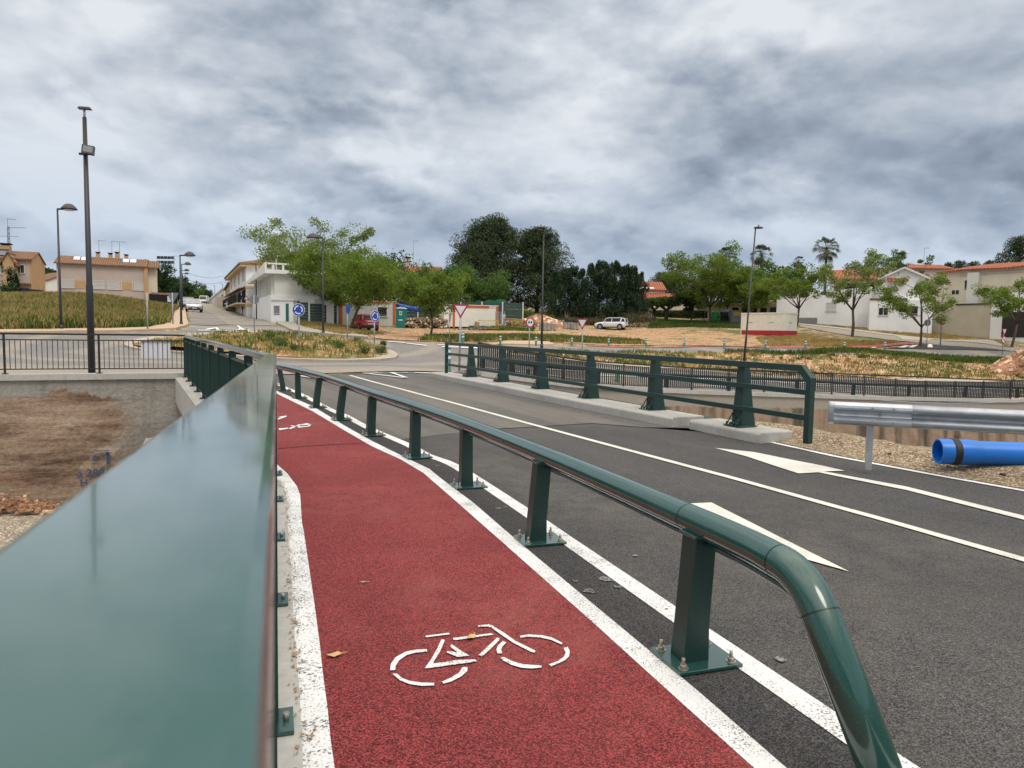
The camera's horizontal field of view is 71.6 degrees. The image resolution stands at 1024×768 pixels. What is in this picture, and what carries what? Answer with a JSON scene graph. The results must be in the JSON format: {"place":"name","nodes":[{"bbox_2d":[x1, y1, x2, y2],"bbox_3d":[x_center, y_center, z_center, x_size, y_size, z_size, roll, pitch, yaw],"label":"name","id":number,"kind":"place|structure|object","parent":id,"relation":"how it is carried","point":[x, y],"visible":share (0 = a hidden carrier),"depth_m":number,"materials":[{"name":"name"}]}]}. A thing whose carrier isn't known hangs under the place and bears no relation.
{"place":"outdoors","nodes":[
{"label":"outdoors","id":0,"kind":"place"},
{"bbox_2d":[0,506,58,548],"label":"riverbed","id":1,"kind":"structure","parent":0,"point":[12,526],"depth_m":16.86,"materials":[{"name":"beige gravel"}]},
{"bbox_2d":[0,493,59,514],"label":"rubble bank","id":2,"kind":"structure","parent":1,"relation":"on","point":[25,505],"depth_m":17.83,"materials":[{"name":"brown stone"}]},
{"bbox_2d":[0,372,186,505],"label":"retaining wall","id":3,"kind":"structure","parent":1,"relation":"on","point":[64,437],"depth_m":19.46,"materials":[{"name":"concrete"}]},
{"bbox_2d":[0,333,183,373],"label":"picket fence","id":4,"kind":"object","parent":3,"relation":"on","point":[3,339],"visible":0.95,"depth_m":19.55,"materials":[{"name":"grey metal"}]},
{"bbox_2d":[141,341,170,357],"bbox_3d":[-10.171,-0.985,20.269,0.750,0.504,0.023,-1,5,-23],"label":"sheet","id":5,"kind":"object","parent":4,"relation":"attached to","point":[151,346],"visible":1,"depth_m":20.26,"materials":[{"name":"white plastic"}]},
{"bbox_2d":[477,371,1023,446],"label":"retaining wall","id":6,"kind":"structure","parent":1,"relation":"on","point":[789,402],"depth_m":39.03,"materials":[{"name":"concrete"}]},
{"bbox_2d":[477,342,1023,398],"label":"picket fence","id":7,"kind":"object","parent":6,"relation":"on","point":[514,367],"visible":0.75,"depth_m":38.36,"materials":[{"name":"black metal"}]},
{"bbox_2d":[0,307,187,332],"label":"pavement","id":8,"kind":"structure","parent":0,"point":[176,325],"depth_m":42.67,"materials":[{"name":"beige concrete"}]},
{"bbox_2d":[56,203,77,328],"bbox_3d":[-24.828,-6.447,39.660,1.183,7.163,0.858,-1,5,-18],"label":"street lamp","id":9,"kind":"object","parent":8,"relation":"on","point":[68,207],"visible":0.95,"depth_m":39.73,"materials":[{"name":"metal"}]},
{"bbox_2d":[189,310,227,324],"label":"street asphalt","id":10,"kind":"structure","parent":0,"point":[197,317],"depth_m":73.77,"materials":[{"name":"grey asphalt"}]},
{"bbox_2d":[189,303,275,325],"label":"street","id":11,"kind":"structure","parent":0,"point":[230,317],"depth_m":78.97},
{"bbox_2d":[276,321,367,338],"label":"pavement","id":12,"kind":"structure","parent":0,"point":[291,326],"depth_m":53.86,"materials":[{"name":"beige concrete"}]},
{"bbox_2d":[276,372,701,438],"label":"bridge road","id":13,"kind":"structure","parent":0,"point":[392,421],"depth_m":13.93,"materials":[{"name":"grey asphalt"}]},
{"bbox_2d":[430,372,703,426],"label":"kerb","id":14,"kind":"structure","parent":13,"relation":"on","point":[670,418],"depth_m":13.91,"materials":[{"name":"concrete"}]},
{"bbox_2d":[445,342,815,443],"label":"bridge parapet","id":15,"kind":"structure","parent":14,"relation":"on","point":[744,410],"depth_m":12.18,"materials":[{"name":"green metal"}]},
{"bbox_2d":[0,310,1012,398],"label":"roundabout road","id":16,"kind":"structure","parent":0,"point":[430,356],"depth_m":35.91,"materials":[{"name":"grey asphalt"}]},
{"bbox_2d":[77,106,95,372],"bbox_3d":[-12.153,-4.008,20.426,0.448,7.742,0.360,0,4,-16],"label":"light mast","id":17,"kind":"object","parent":16,"relation":"on","point":[86,149],"visible":0.93,"depth_m":20.44,"materials":[{"name":"grey metal"}]},
{"bbox_2d":[124,332,397,361],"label":"roundabout kerb","id":18,"kind":"structure","parent":16,"relation":"on","point":[391,355],"depth_m":31.68,"materials":[{"name":"concrete"}]},
{"bbox_2d":[135,332,386,358],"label":"island soil","id":19,"kind":"structure","parent":18,"relation":"in","point":[320,353],"depth_m":34.27,"materials":[{"name":"brown soil"}]},
{"bbox_2d":[132,328,385,357],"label":"island weeds","id":20,"kind":"object","parent":19,"relation":"on","point":[280,332],"visible":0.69,"depth_m":36.78,"materials":[{"name":"green plant"}]},
{"bbox_2d":[498,350,1023,385],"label":"kerb","id":21,"kind":"structure","parent":16,"relation":"on","point":[953,380],"depth_m":48.87,"materials":[{"name":"concrete"}]},
{"bbox_2d":[0,302,1023,402],"bbox_3d":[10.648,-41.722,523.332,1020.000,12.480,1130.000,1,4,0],"label":"ground","id":22,"kind":"structure","parent":0,"point":[803,331],"depth_m":74.73,"materials":[{"name":"brown soil"}]},
{"bbox_2d":[0,219,45,290],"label":"house","id":23,"kind":"structure","parent":22,"relation":"on","point":[30,266],"depth_m":90.48,"materials":[{"name":"beige paint"}]},
{"bbox_2d":[0,290,178,328],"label":"tall grass","id":24,"kind":"structure","parent":22,"relation":"on","point":[53,323],"depth_m":53.76,"materials":[{"name":"green plant"}]},
{"bbox_2d":[53,240,159,298],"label":"row house","id":25,"kind":"structure","parent":22,"relation":"on","point":[125,276],"depth_m":106.86,"materials":[{"name":"beige paint"}]},
{"bbox_2d":[145,259,176,292],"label":"tree","id":26,"kind":"object","parent":22,"relation":"on","point":[166,282],"visible":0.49,"depth_m":117.02,"materials":[{"name":"green plant"}]},
{"bbox_2d":[270,299,298,322],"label":"gate lodge","id":27,"kind":"structure","parent":22,"relation":"on","point":[281,309],"depth_m":63.42,"materials":[{"name":"white paint"}]},
{"bbox_2d":[222,259,347,316],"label":"apartment building","id":28,"kind":"structure","parent":22,"relation":"on","point":[239,275],"depth_m":86.40,"materials":[{"name":"white paint"}]},
{"bbox_2d":[247,262,338,322],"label":"white building","id":29,"kind":"structure","parent":22,"relation":"on","point":[272,283],"depth_m":67.74,"materials":[{"name":"white paint"}]},
{"bbox_2d":[236,217,379,269],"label":"tree","id":30,"kind":"object","parent":22,"relation":"on","point":[274,241],"visible":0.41,"depth_m":71.40,"materials":[{"name":"green plant"}]},
{"bbox_2d":[297,302,337,323],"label":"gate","id":31,"kind":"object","parent":22,"relation":"on","point":[308,315],"visible":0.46,"depth_m":67.56,"materials":[{"name":"green metal"}]},
{"bbox_2d":[275,232,373,309],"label":"tree","id":32,"kind":"object","parent":22,"relation":"on","point":[337,301],"visible":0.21,"depth_m":68.02,"materials":[{"name":"green plant"}]},
{"bbox_2d":[295,320,385,334],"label":"verge weeds","id":33,"kind":"object","parent":22,"relation":"on","point":[333,328],"visible":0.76,"depth_m":57.71,"materials":[{"name":"green plant"}]},
{"bbox_2d":[286,240,407,328],"bbox_3d":[-12.983,-8.039,60.413,10.723,7.480,9.692,3,5,24],"label":"tree","id":34,"kind":"object","parent":22,"relation":"on","point":[370,276],"visible":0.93,"depth_m":59.17,"materials":[{"name":"green plant"}]},
{"bbox_2d":[351,314,378,330],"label":"parked car","id":35,"kind":"object","parent":22,"relation":"on","point":[361,321],"visible":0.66,"depth_m":66.63,"materials":[{"name":"red paint"}]},
{"bbox_2d":[338,301,395,325],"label":"site cabin","id":36,"kind":"object","parent":22,"relation":"on","point":[387,317],"visible":0.5,"depth_m":78.51,"materials":[{"name":"white metal"}]},
{"bbox_2d":[404,316,447,328],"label":"stone pile","id":37,"kind":"object","parent":22,"relation":"on","point":[416,322],"visible":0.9,"depth_m":76.18,"materials":[{"name":"beige stone"}]},
{"bbox_2d":[409,259,481,301],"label":"tree","id":38,"kind":"object","parent":22,"relation":"on","point":[448,270],"visible":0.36,"depth_m":90.96,"materials":[{"name":"green plant"}]},
{"bbox_2d":[395,301,523,323],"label":"hoarding","id":39,"kind":"object","parent":22,"relation":"on","point":[510,309],"visible":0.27,"depth_m":88.22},
{"bbox_2d":[439,304,497,327],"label":"site cabin","id":40,"kind":"object","parent":22,"relation":"on","point":[472,314],"visible":0.68,"depth_m":77.62,"materials":[{"name":"white metal"}]},
{"bbox_2d":[444,212,531,302],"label":"pine tree","id":41,"kind":"object","parent":22,"relation":"on","point":[493,238],"visible":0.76,"depth_m":118.09,"materials":[{"name":"green plant"}]},
{"bbox_2d":[464,268,515,301],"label":"tree","id":42,"kind":"object","parent":22,"relation":"on","point":[501,285],"visible":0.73,"depth_m":93.11,"materials":[{"name":"green plant"}]},
{"bbox_2d":[494,225,575,312],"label":"pine tree","id":43,"kind":"object","parent":22,"relation":"on","point":[532,249],"visible":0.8,"depth_m":116.18,"materials":[{"name":"green plant"}]},
{"bbox_2d":[538,270,568,319],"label":"conifer tree","id":44,"kind":"object","parent":22,"relation":"on","point":[555,277],"visible":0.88,"depth_m":103.21,"materials":[{"name":"green plant"}]},
{"bbox_2d":[547,266,577,319],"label":"conifer tree","id":45,"kind":"object","parent":22,"relation":"on","point":[565,274],"visible":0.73,"depth_m":104.25,"materials":[{"name":"green plant"}]},
{"bbox_2d":[569,268,594,318],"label":"conifer tree","id":46,"kind":"object","parent":22,"relation":"on","point":[585,283],"visible":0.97,"depth_m":103.20,"materials":[{"name":"green plant"}]},
{"bbox_2d":[575,262,599,317],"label":"conifer tree","id":47,"kind":"object","parent":22,"relation":"on","point":[591,273],"visible":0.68,"depth_m":104.07,"materials":[{"name":"green plant"}]},
{"bbox_2d":[370,328,831,347],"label":"dirt site","id":48,"kind":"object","parent":22,"relation":"on","point":[658,337],"visible":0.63,"depth_m":75.23,"materials":[{"name":"beige soil"}]},
{"bbox_2d":[385,266,476,332],"bbox_3d":[-5.992,-6.167,53.391,6.428,5.803,6.843,1,4,0],"label":"tree","id":49,"kind":"object","parent":48,"relation":"on","point":[444,289],"visible":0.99,"depth_m":51.47,"materials":[{"name":"green plant"}]},
{"bbox_2d":[418,332,644,343],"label":"verge weeds","id":50,"kind":"object","parent":48,"relation":"on","point":[467,335],"visible":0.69,"depth_m":63.25,"materials":[{"name":"green plant"}]},
{"bbox_2d":[740,312,797,335],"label":"site cabin","id":51,"kind":"object","parent":48,"relation":"on","point":[776,323],"visible":0.78,"depth_m":80.30,"materials":[{"name":"white metal"}]},
{"bbox_2d":[591,261,625,320],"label":"conifer tree","id":52,"kind":"object","parent":22,"relation":"on","point":[607,277],"visible":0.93,"depth_m":103.30,"materials":[{"name":"green plant"}]},
{"bbox_2d":[594,317,628,329],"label":"parked car","id":53,"kind":"object","parent":22,"relation":"on","point":[617,323],"visible":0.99,"depth_m":94.37,"materials":[{"name":"white paint"}]},
{"bbox_2d":[600,260,630,319],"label":"conifer tree","id":54,"kind":"object","parent":22,"relation":"on","point":[617,268],"visible":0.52,"depth_m":104.26,"materials":[{"name":"green plant"}]},
{"bbox_2d":[617,263,649,321],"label":"conifer tree","id":55,"kind":"object","parent":22,"relation":"on","point":[632,275],"visible":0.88,"depth_m":103.10,"materials":[{"name":"green plant"}]},
{"bbox_2d":[629,271,653,320],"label":"conifer tree","id":56,"kind":"object","parent":22,"relation":"on","point":[636,290],"visible":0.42,"depth_m":104.30,"materials":[{"name":"green plant"}]},
{"bbox_2d":[639,282,687,310],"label":"house","id":57,"kind":"structure","parent":22,"relation":"on","point":[657,289],"depth_m":130.47,"materials":[{"name":"orange tile"}]},
{"bbox_2d":[656,310,707,318],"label":"hedge","id":58,"kind":"object","parent":22,"relation":"on","point":[679,313],"visible":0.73,"depth_m":111.06,"materials":[{"name":"green plant"}]},
{"bbox_2d":[668,280,708,319],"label":"tree","id":59,"kind":"object","parent":22,"relation":"on","point":[678,299],"visible":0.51,"depth_m":103.03,"materials":[{"name":"green plant"}]},
{"bbox_2d":[647,319,740,327],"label":"verge grass","id":60,"kind":"structure","parent":22,"relation":"on","point":[668,323],"depth_m":97.49,"materials":[{"name":"green plant"}]},
{"bbox_2d":[659,238,758,321],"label":"tree","id":61,"kind":"object","parent":22,"relation":"on","point":[709,280],"visible":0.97,"depth_m":97.81,"materials":[{"name":"green plant"}]},
{"bbox_2d":[694,300,776,317],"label":"shop building","id":62,"kind":"structure","parent":22,"relation":"on","point":[772,307],"depth_m":110.20,"materials":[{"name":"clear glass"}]},
{"bbox_2d":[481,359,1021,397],"bbox_3d":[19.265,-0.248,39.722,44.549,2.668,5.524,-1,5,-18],"label":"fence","id":63,"kind":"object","parent":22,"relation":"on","point":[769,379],"visible":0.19,"depth_m":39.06,"materials":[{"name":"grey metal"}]},
{"bbox_2d":[722,268,784,312],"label":"tree","id":64,"kind":"object","parent":22,"relation":"on","point":[756,297],"visible":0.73,"depth_m":96.62,"materials":[{"name":"green plant"}]},
{"bbox_2d":[756,264,835,326],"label":"tree","id":65,"kind":"object","parent":22,"relation":"on","point":[800,291],"visible":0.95,"depth_m":81.09,"materials":[{"name":"green plant"}]},
{"bbox_2d":[776,287,871,327],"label":"white wall","id":66,"kind":"structure","parent":22,"relation":"on","point":[823,309],"depth_m":92.52,"materials":[{"name":"paint"}]},
{"bbox_2d":[811,236,841,289],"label":"palm tree","id":67,"kind":"object","parent":22,"relation":"on","point":[826,256],"visible":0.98,"depth_m":116.84,"materials":[{"name":"green plant"}]},
{"bbox_2d":[756,335,899,346],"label":"verge weeds","id":68,"kind":"object","parent":22,"relation":"on","point":[795,340],"visible":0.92,"depth_m":68.15,"materials":[{"name":"green plant"}]},
{"bbox_2d":[811,248,897,336],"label":"tree","id":69,"kind":"object","parent":22,"relation":"on","point":[866,269],"visible":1,"depth_m":74.99,"materials":[{"name":"green plant"}]},
{"bbox_2d":[844,248,934,276],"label":"tree","id":70,"kind":"object","parent":22,"relation":"on","point":[902,255],"visible":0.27,"depth_m":110.65,"materials":[{"name":"green plant"}]},
{"bbox_2d":[867,267,932,333],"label":"house","id":71,"kind":"structure","parent":22,"relation":"on","point":[879,319],"depth_m":87.51,"materials":[{"name":"white paint"}]},
{"bbox_2d":[798,323,1001,346],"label":"kerb","id":72,"kind":"structure","parent":22,"relation":"on","point":[992,342],"depth_m":81.76,"materials":[{"name":"beige concrete"}]},
{"bbox_2d":[808,323,1001,342],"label":"bank grass","id":73,"kind":"structure","parent":22,"relation":"on","point":[934,335],"depth_m":84.19,"materials":[{"name":"plant"}]},
{"bbox_2d":[873,271,958,345],"bbox_3d":[36.271,-6.593,63.996,6.722,6.814,7.748,1,4,0],"label":"tree","id":74,"kind":"object","parent":22,"relation":"on","point":[899,304],"visible":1,"depth_m":62.98,"materials":[{"name":"green plant"}]},
{"bbox_2d":[885,248,955,301],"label":"house","id":75,"kind":"structure","parent":22,"relation":"on","point":[930,270],"depth_m":119.50,"materials":[{"name":"orange tile"}]},
{"bbox_2d":[932,303,991,337],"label":"yard wall","id":76,"kind":"structure","parent":22,"relation":"on","point":[972,319],"depth_m":83.30,"materials":[{"name":"beige paint"}]},
{"bbox_2d":[936,262,1023,304],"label":"house","id":77,"kind":"structure","parent":22,"relation":"on","point":[997,275],"depth_m":83.63,"materials":[{"name":"white paint"}]},
{"bbox_2d":[971,277,1023,346],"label":"tree","id":78,"kind":"object","parent":22,"relation":"on","point":[1006,308],"visible":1,"depth_m":59.57,"materials":[{"name":"green plant"}]},
{"bbox_2d":[989,292,1023,341],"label":"white wall","id":79,"kind":"structure","parent":22,"relation":"on","point":[998,324],"depth_m":78.97,"materials":[{"name":"white paint"}]},
{"bbox_2d":[991,234,1023,263],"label":"pine tree","id":80,"kind":"object","parent":22,"relation":"on","point":[1016,246],"visible":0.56,"depth_m":134.26,"materials":[{"name":"green plant"}]},
{"bbox_2d":[0,0,1023,402],"label":"sky","id":81,"kind":"structure","parent":0,"point":[639,132],"materials":[{"name":"grey"}]},
{"bbox_2d":[276,393,752,767],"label":"cycle path","id":82,"kind":"structure","parent":0,"point":[423,553],"depth_m":3.15,"materials":[{"name":"red asphalt"}]},
{"bbox_2d":[194,386,334,767],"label":"path edge line","id":83,"kind":"object","parent":82,"relation":"on","point":[314,710],"visible":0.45,"depth_m":3.09,"materials":[{"name":"white paint"}]},
{"bbox_2d":[390,624,569,685],"bbox_3d":[-0.156,1.160,3.100,0.785,0.014,0.509,-1,5,-21],"label":"bicycle marking","id":84,"kind":"object","parent":82,"relation":"on","point":[458,653],"visible":1,"depth_m":3.05,"materials":[{"name":"white paint"}]},
{"bbox_2d":[276,390,785,767],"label":"path edge line","id":85,"kind":"object","parent":82,"relation":"on","point":[730,733],"visible":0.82,"depth_m":3.23,"materials":[{"name":"white paint"}]},
{"bbox_2d":[276,385,855,767],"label":"asphalt strip","id":86,"kind":"object","parent":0,"point":[783,732],"visible":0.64,"depth_m":2.94,"materials":[{"name":"grey asphalt"}]},
{"bbox_2d":[253,357,902,767],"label":"road barrier","id":87,"kind":"object","parent":86,"relation":"on","point":[787,569],"visible":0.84,"depth_m":2.98,"materials":[{"name":"green metal"}]},
{"bbox_2d":[287,372,1023,767],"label":"road","id":88,"kind":"structure","parent":0,"point":[935,624],"depth_m":4.53,"materials":[{"name":"grey asphalt"}]},
{"bbox_2d":[178,377,302,767],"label":"concrete ledge","id":89,"kind":"object","parent":88,"relation":"on","point":[287,695],"visible":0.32,"depth_m":3.04,"materials":[{"name":"grey concrete"}]},
{"bbox_2d":[0,335,293,767],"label":"cycle path railing","id":90,"kind":"object","parent":89,"relation":"on","point":[142,599],"visible":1,"depth_m":0.23,"materials":[{"name":"green paint"}]},
{"bbox_2d":[277,480,318,767],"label":"leaf litter","id":91,"kind":"object","parent":89,"relation":"on","point":[301,690],"visible":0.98,"depth_m":3.08,"materials":[{"name":"brown plant"}]},
{"bbox_2d":[278,383,919,767],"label":"road edge line","id":92,"kind":"object","parent":88,"relation":"on","point":[808,705],"visible":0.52,"depth_m":3.32,"materials":[{"name":"white paint"}]},
{"bbox_2d":[349,375,1023,560],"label":"line","id":93,"kind":"object","parent":88,"relation":"on","point":[996,551],"visible":1,"depth_m":6.59,"materials":[{"name":"beige paint"}]},
{"bbox_2d":[689,418,792,443],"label":"kerb","id":94,"kind":"structure","parent":88,"relation":"on","point":[760,434],"depth_m":10.19,"materials":[{"name":"concrete"}]},
{"bbox_2d":[691,502,847,570],"bbox_3d":[1.717,1.082,5.210,0.348,0.042,1.904,0,4,-9],"label":"lane arrow marking","id":95,"kind":"object","parent":88,"relation":"on","point":[721,511],"visible":0.46,"depth_m":5.27,"materials":[{"name":"beige paint"}]},
{"bbox_2d":[717,448,1023,518],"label":"lane arrow marking","id":96,"kind":"object","parent":88,"relation":"on","point":[795,466],"visible":1,"depth_m":7.85,"materials":[{"name":"beige paint"}]},
{"bbox_2d":[770,442,1023,490],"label":"road edge line","id":97,"kind":"object","parent":88,"relation":"on","point":[901,468],"visible":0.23,"depth_m":7.99,"materials":[{"name":"white paint"}]},
{"bbox_2d":[529,352,1023,380],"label":"bank soil","id":98,"kind":"structure","parent":0,"point":[812,363],"depth_m":52.45,"materials":[{"name":"beige soil"}]},
{"bbox_2d":[512,347,1023,379],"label":"bank weeds","id":99,"kind":"object","parent":98,"relation":"on","point":[862,355],"visible":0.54,"depth_m":51.99,"materials":[{"name":"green plant"}]},
{"bbox_2d":[725,346,1005,363],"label":"verge weeds","id":100,"kind":"object","parent":98,"relation":"on","point":[966,358],"visible":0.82,"depth_m":56.74,"materials":[{"name":"green plant"}]},
{"bbox_2d":[987,348,1023,376],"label":"earth heap","id":101,"kind":"object","parent":98,"relation":"on","point":[1012,364],"visible":0.96,"depth_m":53.54,"materials":[{"name":"brown soil"}]},
{"bbox_2d":[755,421,1023,488],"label":"gravel verge","id":102,"kind":"structure","parent":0,"point":[846,445],"depth_m":8.57,"materials":[{"name":"beige gravel"}]},
{"bbox_2d":[827,401,1023,469],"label":"guard rail","id":103,"kind":"object","parent":102,"relation":"on","point":[870,416],"visible":1,"depth_m":7.43,"materials":[{"name":"metal"}]},
{"bbox_2d":[932,438,1023,464],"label":"pipe","id":104,"kind":"object","parent":102,"relation":"on","point":[952,451],"visible":1,"depth_m":7.70,"materials":[{"name":"blue plastic"}]},
{"bbox_2d":[799,325,1022,350],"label":"side road","id":105,"kind":"structure","parent":0,"point":[888,337],"depth_m":68.88,"materials":[{"name":"grey asphalt"}]},
{"bbox_2d":[888,344,1008,350],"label":"turn asphalt","id":106,"kind":"structure","parent":0,"point":[923,346],"depth_m":62.26,"materials":[{"name":"grey asphalt"}]},
{"label":"bridge underside","id":107,"kind":"structure","parent":0,"visible":0},
{"bbox_2d":[175,378,196,415],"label":"bridge deck","id":108,"kind":"structure","parent":107,"relation":"on","point":[185,401],"depth_m":17.17,"materials":[{"name":"concrete"}]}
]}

